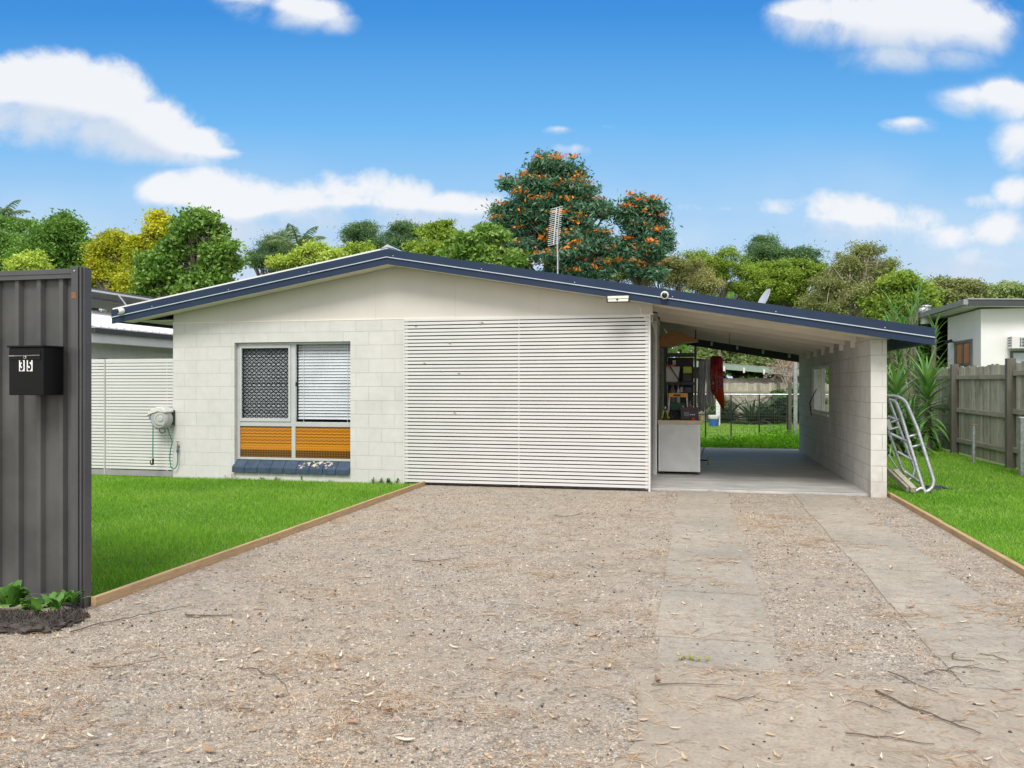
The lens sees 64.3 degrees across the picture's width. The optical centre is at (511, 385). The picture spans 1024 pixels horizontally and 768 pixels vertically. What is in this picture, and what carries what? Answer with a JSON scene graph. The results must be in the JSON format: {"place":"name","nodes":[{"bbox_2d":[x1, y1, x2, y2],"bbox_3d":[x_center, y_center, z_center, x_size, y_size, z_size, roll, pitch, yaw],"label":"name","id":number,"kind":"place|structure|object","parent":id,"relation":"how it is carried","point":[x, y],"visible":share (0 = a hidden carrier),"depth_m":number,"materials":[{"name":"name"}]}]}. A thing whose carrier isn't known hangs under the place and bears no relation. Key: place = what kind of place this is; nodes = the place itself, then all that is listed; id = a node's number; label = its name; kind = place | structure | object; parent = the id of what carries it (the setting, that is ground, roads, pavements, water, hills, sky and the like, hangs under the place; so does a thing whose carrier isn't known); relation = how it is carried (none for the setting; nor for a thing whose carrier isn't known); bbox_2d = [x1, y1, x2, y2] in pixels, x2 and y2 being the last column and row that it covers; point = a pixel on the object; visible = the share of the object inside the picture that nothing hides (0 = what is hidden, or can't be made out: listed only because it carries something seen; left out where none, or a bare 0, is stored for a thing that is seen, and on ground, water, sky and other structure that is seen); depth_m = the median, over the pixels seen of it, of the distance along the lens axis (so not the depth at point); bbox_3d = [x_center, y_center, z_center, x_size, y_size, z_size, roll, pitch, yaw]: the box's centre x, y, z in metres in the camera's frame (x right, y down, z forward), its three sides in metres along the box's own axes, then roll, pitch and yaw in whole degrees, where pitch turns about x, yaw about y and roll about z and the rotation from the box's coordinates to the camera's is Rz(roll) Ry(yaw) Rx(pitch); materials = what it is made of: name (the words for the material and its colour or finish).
{"place":"outdoors","nodes":[
{"label":"outdoors","id":0,"kind":"place"},
{"bbox_2d":[92,465,415,595],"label":"lawn","id":1,"kind":"structure","parent":0,"point":[187,556],"depth_m":8.86,"materials":[{"name":"plant"}]},
{"bbox_2d":[92,359,172,476],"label":"slat gate","id":2,"kind":"structure","parent":1,"relation":"on","point":[105,386],"depth_m":12.68,"materials":[{"name":"white metal"}]},
{"bbox_2d":[0,484,1023,767],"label":"gravel driveway","id":3,"kind":"structure","parent":0,"point":[592,552],"depth_m":4.66,"materials":[{"name":"beige gravel"}]},
{"bbox_2d":[0,602,90,634],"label":"soil bank","id":4,"kind":"structure","parent":3,"relation":"on","point":[24,623],"depth_m":4.75,"materials":[{"name":"brown soil"}]},
{"bbox_2d":[0,580,34,607],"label":"weed","id":5,"kind":"object","parent":4,"relation":"on","point":[12,594],"visible":0.96,"depth_m":5.02,"materials":[{"name":"green plant"}]},
{"bbox_2d":[18,598,49,611],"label":"weed","id":6,"kind":"object","parent":4,"relation":"on","point":[34,604],"visible":0.95,"depth_m":4.91,"materials":[{"name":"green plant"}]},
{"bbox_2d":[40,591,69,609],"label":"weed","id":7,"kind":"object","parent":4,"relation":"on","point":[56,600],"visible":0.96,"depth_m":4.99,"materials":[{"name":"green plant"}]},
{"bbox_2d":[58,590,92,603],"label":"weed","id":8,"kind":"object","parent":4,"relation":"on","point":[73,597],"visible":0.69,"depth_m":5.11,"materials":[{"name":"green plant"}]},
{"bbox_2d":[0,266,91,607],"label":"metal fence","id":9,"kind":"object","parent":3,"relation":"on","point":[45,494],"visible":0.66,"depth_m":5.27,"materials":[{"name":"grey metal"}]},
{"bbox_2d":[7,345,63,394],"bbox_3d":[-3.011,-0.094,5.153,0.266,0.310,0.180,0,0,13],"label":"letterbox","id":10,"kind":"object","parent":9,"relation":"attached to","point":[36,369],"visible":1,"depth_m":5.08,"materials":[{"name":"black metal"}]},
{"bbox_2d":[69,605,191,631],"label":"fallen twig","id":11,"kind":"object","parent":3,"relation":"on","point":[122,618],"visible":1,"depth_m":4.88,"materials":[{"name":"wood"}]},
{"bbox_2d":[91,481,424,606],"bbox_3d":[-1.964,1.386,8.373,0.036,0.067,6.472,0,0,13],"label":"garden edging","id":12,"kind":"object","parent":3,"relation":"on","point":[122,591],"visible":0.99,"depth_m":6.69,"materials":[{"name":"brown wood"}]},
{"bbox_2d":[0,491,1023,767],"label":"pine needles","id":13,"kind":"object","parent":3,"relation":"on","point":[1004,603],"visible":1,"depth_m":3.91,"materials":[{"name":"brown plant"}]},
{"bbox_2d":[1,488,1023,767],"bbox_3d":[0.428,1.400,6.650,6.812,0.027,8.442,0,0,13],"label":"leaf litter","id":14,"kind":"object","parent":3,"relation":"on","point":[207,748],"visible":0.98,"depth_m":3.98,"materials":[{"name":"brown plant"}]},
{"bbox_2d":[15,492,1023,767],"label":"bark crumbs","id":15,"kind":"object","parent":3,"relation":"on","point":[523,650],"visible":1,"depth_m":4.63,"materials":[{"name":"brown wood"}]},
{"bbox_2d":[655,491,782,673],"bbox_3d":[1.791,1.427,7.474,0.670,0.026,6.970,0,0,13],"label":"concrete wheel strip","id":16,"kind":"object","parent":3,"relation":"on","point":[698,545],"visible":0.89,"depth_m":5.40,"materials":[{"name":"grey concrete"}]},
{"bbox_2d":[794,494,1023,691],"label":"concrete wheel strip","id":17,"kind":"object","parent":3,"relation":"on","point":[894,588],"visible":0.84,"depth_m":5.38,"materials":[{"name":"grey concrete"}]},
{"bbox_2d":[888,492,1023,575],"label":"garden edging","id":18,"kind":"object","parent":3,"relation":"on","point":[999,557],"visible":1,"depth_m":7.42,"materials":[{"name":"brown wood"}]},
{"bbox_2d":[924,664,999,674],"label":"fallen twig","id":19,"kind":"object","parent":3,"relation":"on","point":[956,666],"visible":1,"depth_m":4.02,"materials":[{"name":"wood"}]},
{"bbox_2d":[0,0,1023,377],"label":"sky","id":20,"kind":"structure","parent":0,"point":[900,123],"materials":[{"name":"blue"}]},
{"bbox_2d":[109,421,1017,495],"bbox_3d":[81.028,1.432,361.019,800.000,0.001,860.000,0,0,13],"label":"ground","id":21,"kind":"structure","parent":0,"point":[706,446],"depth_m":15.51,"materials":[{"name":"green plant"}]},
{"bbox_2d":[0,200,30,229],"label":"palm tree","id":22,"kind":"object","parent":21,"relation":"on","point":[7,210],"visible":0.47,"depth_m":39.38,"materials":[{"name":"green plant"}]},
{"bbox_2d":[0,212,57,270],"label":"shade tree","id":23,"kind":"object","parent":21,"relation":"on","point":[13,235],"visible":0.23,"depth_m":35.38,"materials":[{"name":"green plant"}]},
{"bbox_2d":[2,248,56,270],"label":"shade tree","id":24,"kind":"object","parent":21,"relation":"on","point":[33,260],"visible":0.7,"depth_m":25.55,"materials":[{"name":"green plant"}]},
{"bbox_2d":[0,208,100,269],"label":"shade tree","id":25,"kind":"object","parent":21,"relation":"on","point":[58,238],"visible":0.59,"depth_m":33.14,"materials":[{"name":"green plant"}]},
{"bbox_2d":[77,224,140,329],"bbox_3d":[-15.418,-2.367,32.273,3.444,7.783,2.474,0,0,13],"label":"golden tree","id":26,"kind":"object","parent":21,"relation":"on","point":[105,257],"visible":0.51,"depth_m":31.71,"materials":[{"name":"yellow plant"}]},
{"bbox_2d":[92,310,172,462],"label":"neighbour outbuilding","id":27,"kind":"structure","parent":21,"relation":"on","point":[110,342],"depth_m":15.50,"materials":[{"name":"white paint"}]},
{"bbox_2d":[92,288,155,309],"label":"roof","id":28,"kind":"structure","parent":27,"relation":"on","point":[106,299],"depth_m":18.48,"materials":[{"name":"metal"}]},
{"bbox_2d":[107,207,173,297],"bbox_3d":[-13.705,-2.626,30.660,3.117,8.297,2.299,0,0,-15],"label":"golden tree","id":29,"kind":"object","parent":21,"relation":"on","point":[157,219],"visible":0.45,"depth_m":30.23,"materials":[{"name":"yellow plant"}]},
{"bbox_2d":[124,202,251,297],"bbox_3d":[-11.154,-2.358,28.066,4.870,7.767,2.586,0,0,13],"label":"glossy tree","id":30,"kind":"object","parent":21,"relation":"on","point":[209,258],"visible":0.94,"depth_m":27.51,"materials":[{"name":"green plant"}]},
{"bbox_2d":[242,228,296,275],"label":"pine tree","id":31,"kind":"object","parent":21,"relation":"on","point":[256,258],"visible":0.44,"depth_m":45.62,"materials":[{"name":"green plant"}]},
{"bbox_2d":[265,223,325,255],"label":"palm tree","id":32,"kind":"object","parent":21,"relation":"on","point":[295,237],"visible":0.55,"depth_m":35.62,"materials":[{"name":"green plant"}]},
{"bbox_2d":[263,238,350,271],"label":"shade tree","id":33,"kind":"object","parent":21,"relation":"on","point":[310,252],"visible":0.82,"depth_m":28.85,"materials":[{"name":"green plant"}]},
{"bbox_2d":[331,240,379,255],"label":"shade tree","id":34,"kind":"object","parent":21,"relation":"on","point":[360,247],"visible":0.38,"depth_m":31.58,"materials":[{"name":"green plant"}]},
{"bbox_2d":[327,219,387,248],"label":"pine tree","id":35,"kind":"object","parent":21,"relation":"on","point":[363,231],"visible":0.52,"depth_m":44.14,"materials":[{"name":"green plant"}]},
{"bbox_2d":[378,214,421,251],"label":"pine tree","id":36,"kind":"object","parent":21,"relation":"on","point":[403,230],"visible":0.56,"depth_m":43.73,"materials":[{"name":"green plant"}]},
{"bbox_2d":[401,218,464,255],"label":"shade tree","id":37,"kind":"object","parent":21,"relation":"on","point":[432,235],"visible":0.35,"depth_m":31.86,"materials":[{"name":"green plant"}]},
{"bbox_2d":[99,288,863,383],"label":"woodland","id":38,"kind":"object","parent":21,"relation":"on","point":[684,347],"visible":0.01,"depth_m":58.10,"materials":[{"name":"green plant"}]},
{"bbox_2d":[433,222,533,268],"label":"mango tree","id":39,"kind":"object","parent":21,"relation":"on","point":[481,242],"visible":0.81,"depth_m":25.34,"materials":[{"name":"green plant"}]},
{"bbox_2d":[111,244,934,497],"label":"house","id":40,"kind":"structure","parent":21,"relation":"on","point":[386,362],"depth_m":11.60,"materials":[{"name":"paint"}]},
{"bbox_2d":[147,407,174,464],"bbox_3d":[-5.343,0.772,12.383,0.348,0.888,0.254,0,0,13],"label":"hose reel","id":41,"kind":"object","parent":40,"relation":"attached to","point":[162,418],"visible":1,"depth_m":12.30,"materials":[{"name":"grey plastic"}]},
{"bbox_2d":[237,342,349,461],"bbox_3d":[-3.238,0.239,12.155,1.864,1.754,0.109,0,0,13],"label":"front window","id":42,"kind":"structure","parent":40,"relation":"in","point":[274,432],"depth_m":12.15,"materials":[{"name":"glass"}]},
{"bbox_2d":[548,206,562,273],"bbox_3d":[0.816,-2.409,14.683,0.328,1.652,0.156,0,0,25],"label":"tv aerial","id":43,"kind":"object","parent":40,"relation":"on","point":[556,229],"visible":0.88,"depth_m":14.68,"materials":[{"name":"metal"}]},
{"bbox_2d":[606,295,629,302],"bbox_3d":[1.382,-1.119,10.588,0.300,0.084,0.108,0,0,13],"label":"floodlight","id":44,"kind":"object","parent":40,"relation":"attached to","point":[616,299],"visible":1,"depth_m":10.55,"materials":[{"name":"plastic"}]},
{"bbox_2d":[695,330,730,360],"bbox_3d":[3.495,-0.698,14.179,0.623,0.548,0.024,0,0,13],"label":"hanging rail","id":45,"kind":"object","parent":40,"relation":"hanging from","point":[729,359],"visible":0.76,"depth_m":14.12,"materials":[{"name":"metal"}]},
{"bbox_2d":[697,360,705,411],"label":"grey trousers","id":46,"kind":"object","parent":45,"relation":"hanging from","point":[701,385],"visible":0.99,"depth_m":14.19,"materials":[{"name":"fabric"}]},
{"bbox_2d":[705,359,713,406],"bbox_3d":[3.425,-0.044,14.145,0.146,0.838,0.145,0,0,31],"label":"grey shirt","id":47,"kind":"object","parent":45,"relation":"hanging from","point":[709,397],"visible":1,"depth_m":14.12,"materials":[{"name":"fabric"}]},
{"bbox_2d":[710,356,724,410],"bbox_3d":[3.546,-0.030,14.070,0.241,0.951,0.156,0,0,13],"label":"maroon towel","id":48,"kind":"object","parent":45,"relation":"hanging from","point":[716,377],"visible":1,"depth_m":14.04,"materials":[{"name":"red fabric"}]},
{"bbox_2d":[809,365,828,416],"bbox_3d":[5.475,0.113,14.503,0.188,0.905,2.040,0,0,13],"label":"carport window","id":49,"kind":"structure","parent":40,"relation":"in","point":[822,368],"depth_m":14.50,"materials":[{"name":"white paint"}]},
{"bbox_2d":[591,244,631,283],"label":"shade tree","id":50,"kind":"object","parent":21,"relation":"on","point":[623,277],"visible":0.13,"depth_m":32.49,"materials":[{"name":"green plant"}]},
{"bbox_2d":[627,254,727,357],"bbox_3d":[6.546,-1.862,32.283,4.267,6.767,2.348,0,0,13],"label":"scrub tree","id":51,"kind":"object","parent":21,"relation":"on","point":[704,280],"visible":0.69,"depth_m":31.95,"materials":[{"name":"green plant"}]},
{"bbox_2d":[679,239,776,355],"bbox_3d":[8.619,-2.124,32.916,4.319,7.292,2.110,0,0,13],"label":"scrub tree","id":52,"kind":"object","parent":21,"relation":"on","point":[751,274],"visible":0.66,"depth_m":32.48,"materials":[{"name":"green plant"}]},
{"bbox_2d":[697,361,798,417],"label":"shed roof","id":53,"kind":"structure","parent":21,"relation":"on","point":[750,368],"depth_m":31.92,"materials":[{"name":"white metal"}]},
{"bbox_2d":[680,345,828,377],"bbox_3d":[9.790,-0.829,33.574,6.270,4.707,3.550,0,0,13],"label":"silver bush","id":54,"kind":"object","parent":21,"relation":"on","point":[735,358],"visible":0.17,"depth_m":33.10,"materials":[{"name":"green plant"}]},
{"bbox_2d":[737,226,788,377],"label":"pine tree","id":55,"kind":"object","parent":21,"relation":"on","point":[759,247],"visible":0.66,"depth_m":43.53,"materials":[{"name":"green plant"}]},
{"bbox_2d":[743,255,828,307],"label":"shade tree","id":56,"kind":"object","parent":21,"relation":"on","point":[789,278],"visible":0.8,"depth_m":32.74,"materials":[{"name":"green plant"}]},
{"bbox_2d":[788,382,791,435],"bbox_3d":[6.800,0.680,19.935,0.070,1.520,0.080,0,0,13],"label":"support post","id":57,"kind":"object","parent":21,"relation":"on","point":[789,405],"visible":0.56,"depth_m":19.90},
{"bbox_2d":[793,362,796,438],"bbox_3d":[6.924,0.370,19.907,0.090,2.140,0.080,0,0,13],"label":"support post","id":58,"kind":"object","parent":21,"relation":"on","point":[794,396],"visible":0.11,"depth_m":19.87,"materials":[{"name":"metal"}]},
{"bbox_2d":[764,240,829,376],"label":"pine tree","id":59,"kind":"object","parent":21,"relation":"on","point":[802,251],"visible":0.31,"depth_m":42.90,"materials":[{"name":"green plant"}]},
{"bbox_2d":[700,421,945,451],"bbox_3d":[6.174,1.144,19.292,6.854,0.613,2.707,0,0,13],"label":"ground cover","id":60,"kind":"object","parent":21,"relation":"on","point":[777,441],"visible":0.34,"depth_m":18.65,"materials":[{"name":"green plant"}]},
{"bbox_2d":[794,237,911,317],"bbox_3d":[12.746,-2.049,30.830,4.274,7.154,2.869,0,0,13],"label":"gum tree","id":61,"kind":"object","parent":21,"relation":"on","point":[840,285],"visible":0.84,"depth_m":30.52,"materials":[{"name":"green plant"}]},
{"bbox_2d":[850,264,951,319],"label":"shade tree","id":62,"kind":"object","parent":21,"relation":"on","point":[892,283],"visible":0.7,"depth_m":29.11,"materials":[{"name":"green plant"}]},
{"bbox_2d":[871,315,930,370],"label":"shade tree","id":63,"kind":"object","parent":21,"relation":"on","point":[922,348],"visible":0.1,"depth_m":24.34,"materials":[{"name":"green plant"}]},
{"bbox_2d":[888,298,929,439],"bbox_3d":[9.378,-0.329,19.322,1.133,3.616,1.088,0,0,13],"label":"yucca","id":64,"kind":"object","parent":21,"relation":"on","point":[908,351],"visible":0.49,"depth_m":19.33,"materials":[{"name":"green plant"}]},
{"bbox_2d":[903,276,936,366],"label":"yucca","id":65,"kind":"object","parent":21,"relation":"on","point":[916,317],"visible":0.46,"depth_m":23.46,"materials":[{"name":"green plant"}]},
{"bbox_2d":[900,346,952,451],"bbox_3d":[8.898,0.399,17.502,1.709,2.641,1.599,0,0,-44],"label":"yucca","id":66,"kind":"object","parent":21,"relation":"on","point":[927,376],"visible":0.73,"depth_m":17.39,"materials":[{"name":"green plant"}]},
{"bbox_2d":[920,314,951,369],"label":"yucca","id":67,"kind":"object","parent":21,"relation":"on","point":[936,340],"visible":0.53,"depth_m":20.61,"materials":[{"name":"green plant"}]},
{"bbox_2d":[887,358,1023,468],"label":"paling fence","id":68,"kind":"object","parent":21,"relation":"on","point":[988,400],"visible":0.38,"depth_m":15.32,"materials":[{"name":"grey wood"}]},
{"bbox_2d":[925,274,996,305],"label":"shade tree","id":69,"kind":"object","parent":21,"relation":"on","point":[957,289],"visible":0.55,"depth_m":35.81,"materials":[{"name":"green plant"}]},
{"bbox_2d":[907,298,1023,368],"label":"neighbour house","id":70,"kind":"structure","parent":21,"relation":"on","point":[979,331],"depth_m":19.87,"materials":[{"name":"white paint"}]},
{"bbox_2d":[918,305,932,323],"bbox_3d":[11.918,-2.042,23.459,0.423,0.555,0.423,0,0,13],"label":"roof ventilator","id":71,"kind":"object","parent":70,"relation":"on","point":[921,310],"visible":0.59,"depth_m":23.34,"materials":[{"name":"white paint"}]},
{"bbox_2d":[954,339,972,367],"bbox_3d":[11.676,-0.571,21.088,0.050,1.182,1.342,0,0,13],"label":"window","id":72,"kind":"structure","parent":70,"relation":"in","point":[963,349],"depth_m":20.99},
{"bbox_2d":[1007,336,1023,348],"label":"air conditioner","id":73,"kind":"object","parent":70,"relation":"attached to","point":[1015,342],"visible":1,"depth_m":19.41,"materials":[{"name":"metal"}]},
{"bbox_2d":[988,280,1023,297],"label":"shade tree","id":74,"kind":"object","parent":21,"relation":"on","point":[1007,289],"visible":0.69,"depth_m":53.26,"materials":[{"name":"green plant"}]},
{"bbox_2d":[412,447,867,495],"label":"carport slab","id":75,"kind":"structure","parent":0,"point":[767,470],"depth_m":12.42,"materials":[{"name":"grey concrete"}]},
{"bbox_2d":[658,419,700,474],"bbox_3d":[2.671,0.968,12.980,0.657,0.845,0.640,0,0,13],"label":"workbench cabinet","id":76,"kind":"object","parent":75,"relation":"on","point":[678,445],"visible":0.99,"depth_m":12.68,"materials":[{"name":"white paint"}]},
{"bbox_2d":[668,393,687,413],"bbox_3d":[2.694,0.330,13.205,0.347,0.408,0.252,0,0,13],"label":"folding work stand","id":77,"kind":"object","parent":76,"relation":"on","point":[677,395],"visible":0.78,"depth_m":13.09,"materials":[{"name":"orange plastic"}]},
{"bbox_2d":[680,406,698,419],"bbox_3d":[2.801,0.432,12.849,0.288,0.220,0.208,0,0,13],"label":"battery box","id":78,"kind":"object","parent":76,"relation":"on","point":[687,413],"visible":1,"depth_m":12.75,"materials":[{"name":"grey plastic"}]},
{"bbox_2d":[664,347,696,412],"bbox_3d":[2.876,0.373,13.916,0.540,2.033,0.554,0,0,13],"label":"shelving rack","id":79,"kind":"object","parent":75,"relation":"on","point":[689,360],"visible":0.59,"depth_m":13.95,"materials":[{"name":"black metal"}]},
{"bbox_2d":[666,365,679,381],"bbox_3d":[2.736,-0.199,13.903,0.257,0.288,0.370,0,0,13],"label":"storage tub","id":80,"kind":"object","parent":79,"relation":"on","point":[671,376],"visible":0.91,"depth_m":13.73,"materials":[{"name":"grey plastic"}]},
{"bbox_2d":[660,332,697,347],"bbox_3d":[2.837,-0.773,13.917,0.675,0.260,0.500,0,0,13],"label":"brown case","id":81,"kind":"object","parent":79,"relation":"on","point":[670,339],"visible":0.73,"depth_m":13.69,"materials":[{"name":"brown wood"}]},
{"bbox_2d":[682,366,691,381],"bbox_3d":[2.964,-0.186,13.780,0.156,0.262,0.190,0,0,13],"label":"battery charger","id":82,"kind":"object","parent":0,"point":[687,375],"visible":0.97,"depth_m":13.69,"materials":[{"name":"plastic"}]},
{"bbox_2d":[700,422,798,438],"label":"back grass","id":83,"kind":"structure","parent":0,"point":[722,427],"depth_m":25.84,"materials":[{"name":"green plant"}]},
{"bbox_2d":[612,668,1023,767],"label":"concrete apron","id":84,"kind":"object","parent":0,"point":[738,724],"visible":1,"depth_m":3.40,"materials":[{"name":"beige concrete"}]},
{"bbox_2d":[846,732,933,743],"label":"fallen twig","id":85,"kind":"object","parent":84,"relation":"on","point":[885,736],"visible":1,"depth_m":3.26,"materials":[{"name":"wood"}]},
{"bbox_2d":[875,689,980,733],"bbox_3d":[1.793,1.404,3.533,0.068,0.020,0.518,0,0,-29],"label":"fallen twig","id":86,"kind":"object","parent":84,"relation":"on","point":[898,701],"visible":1,"depth_m":3.52,"materials":[{"name":"wood"}]},
{"bbox_2d":[887,450,1023,565],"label":"lawn","id":87,"kind":"structure","parent":0,"point":[1008,523],"depth_m":10.19,"materials":[{"name":"plant"}]},
{"bbox_2d":[887,468,916,492],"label":"old sleepers","id":88,"kind":"object","parent":87,"relation":"on","point":[898,477],"visible":0.92,"depth_m":10.83},
{"bbox_2d":[887,394,934,492],"bbox_3d":[5.358,0.773,10.956,0.602,1.319,0.547,0,0,28],"label":"tubular rack","id":89,"kind":"object","parent":87,"relation":"on","point":[912,459],"visible":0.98,"depth_m":10.91,"materials":[{"name":"metal"}]},
{"bbox_2d":[887,355,945,456],"bbox_3d":[7.701,0.571,16.337,1.832,2.442,1.505,0,0,13],"label":"yucca","id":90,"kind":"object","parent":87,"relation":"on","point":[896,383],"visible":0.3,"depth_m":16.22,"materials":[{"name":"green plant"}]},
{"bbox_2d":[970,424,977,462],"bbox_3d":[8.429,1.066,14.867,0.110,0.708,0.080,0,0,13],"label":"pipe bollard","id":91,"kind":"object","parent":87,"relation":"on","point":[974,443],"visible":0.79,"depth_m":14.85,"materials":[{"name":"metal"}]},
{"bbox_2d":[1018,417,1023,475],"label":"metal post","id":92,"kind":"object","parent":87,"relation":"on","point":[1020,446],"visible":0.94,"depth_m":12.69,"materials":[{"name":"metal"}]},
{"label":"back lawn","id":93,"kind":"structure","parent":0,"visible":0},
{"bbox_2d":[476,147,627,280],"bbox_3d":[1.335,-3.539,29.395,5.688,10.155,3.377,0,0,13],"label":"tulip tree","id":94,"kind":"object","parent":93,"relation":"on","point":[543,185],"visible":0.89,"depth_m":28.70,"materials":[{"name":"green plant"}]},
{"bbox_2d":[604,189,683,285],"bbox_3d":[4.615,-2.788,29.593,3.196,8.616,2.573,0,0,13],"label":"tulip tree","id":95,"kind":"object","parent":93,"relation":"on","point":[648,242],"visible":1,"depth_m":29.11,"materials":[{"name":"green plant"}]},
{"bbox_2d":[708,415,719,426],"bbox_3d":[6.856,1.215,27.670,0.380,0.410,0.374,0,0,13],"label":"paint bucket","id":96,"kind":"object","parent":93,"relation":"on","point":[713,420],"visible":0.92,"depth_m":27.53,"materials":[{"name":"plastic"}]},
{"bbox_2d":[703,402,742,423],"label":"agave","id":97,"kind":"object","parent":93,"relation":"on","point":[724,413],"visible":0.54,"depth_m":29.58,"materials":[{"name":"green plant"}]},
{"bbox_2d":[721,391,786,425],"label":"agave","id":98,"kind":"object","parent":93,"relation":"on","point":[753,418],"visible":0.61,"depth_m":28.94,"materials":[{"name":"green plant"}]},
{"bbox_2d":[697,382,828,422],"bbox_3d":[5.409,0.664,30.918,15.014,1.611,0.164,0,0,13],"label":"paling fence","id":99,"kind":"object","parent":93,"relation":"on","point":[747,388],"visible":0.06,"depth_m":30.20,"materials":[{"name":"beige wood"}]},
{"bbox_2d":[697,384,828,422],"bbox_3d":[9.212,0.719,29.743,4.847,1.611,1.687,0,0,13],"label":"dark shrub","id":100,"kind":"object","parent":93,"relation":"on","point":[781,400],"visible":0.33,"depth_m":29.48,"materials":[{"name":"green plant"}]},
{"bbox_2d":[748,401,792,424],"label":"agave","id":101,"kind":"object","parent":93,"relation":"on","point":[778,413],"visible":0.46,"depth_m":28.88,"materials":[{"name":"green plant"}]},
{"bbox_2d":[765,359,798,393],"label":"plume grass","id":102,"kind":"object","parent":93,"relation":"on","point":[785,366],"depth_m":22.93,"materials":[{"name":"plant"}]},
{"bbox_2d":[700,394,914,439],"bbox_3d":[6.053,0.816,20.574,7.604,1.208,0.036,0,0,13],"label":"wire fence","id":103,"kind":"object","parent":93,"relation":"on","point":[749,406],"visible":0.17,"depth_m":20.58,"materials":[{"name":"metal"}]},
{"bbox_2d":[873,289,915,415],"bbox_3d":[10.170,-0.596,21.646,1.463,4.153,1.656,0,0,13],"label":"yucca","id":104,"kind":"object","parent":93,"relation":"on","point":[892,354],"visible":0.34,"depth_m":21.63,"materials":[{"name":"green plant"}]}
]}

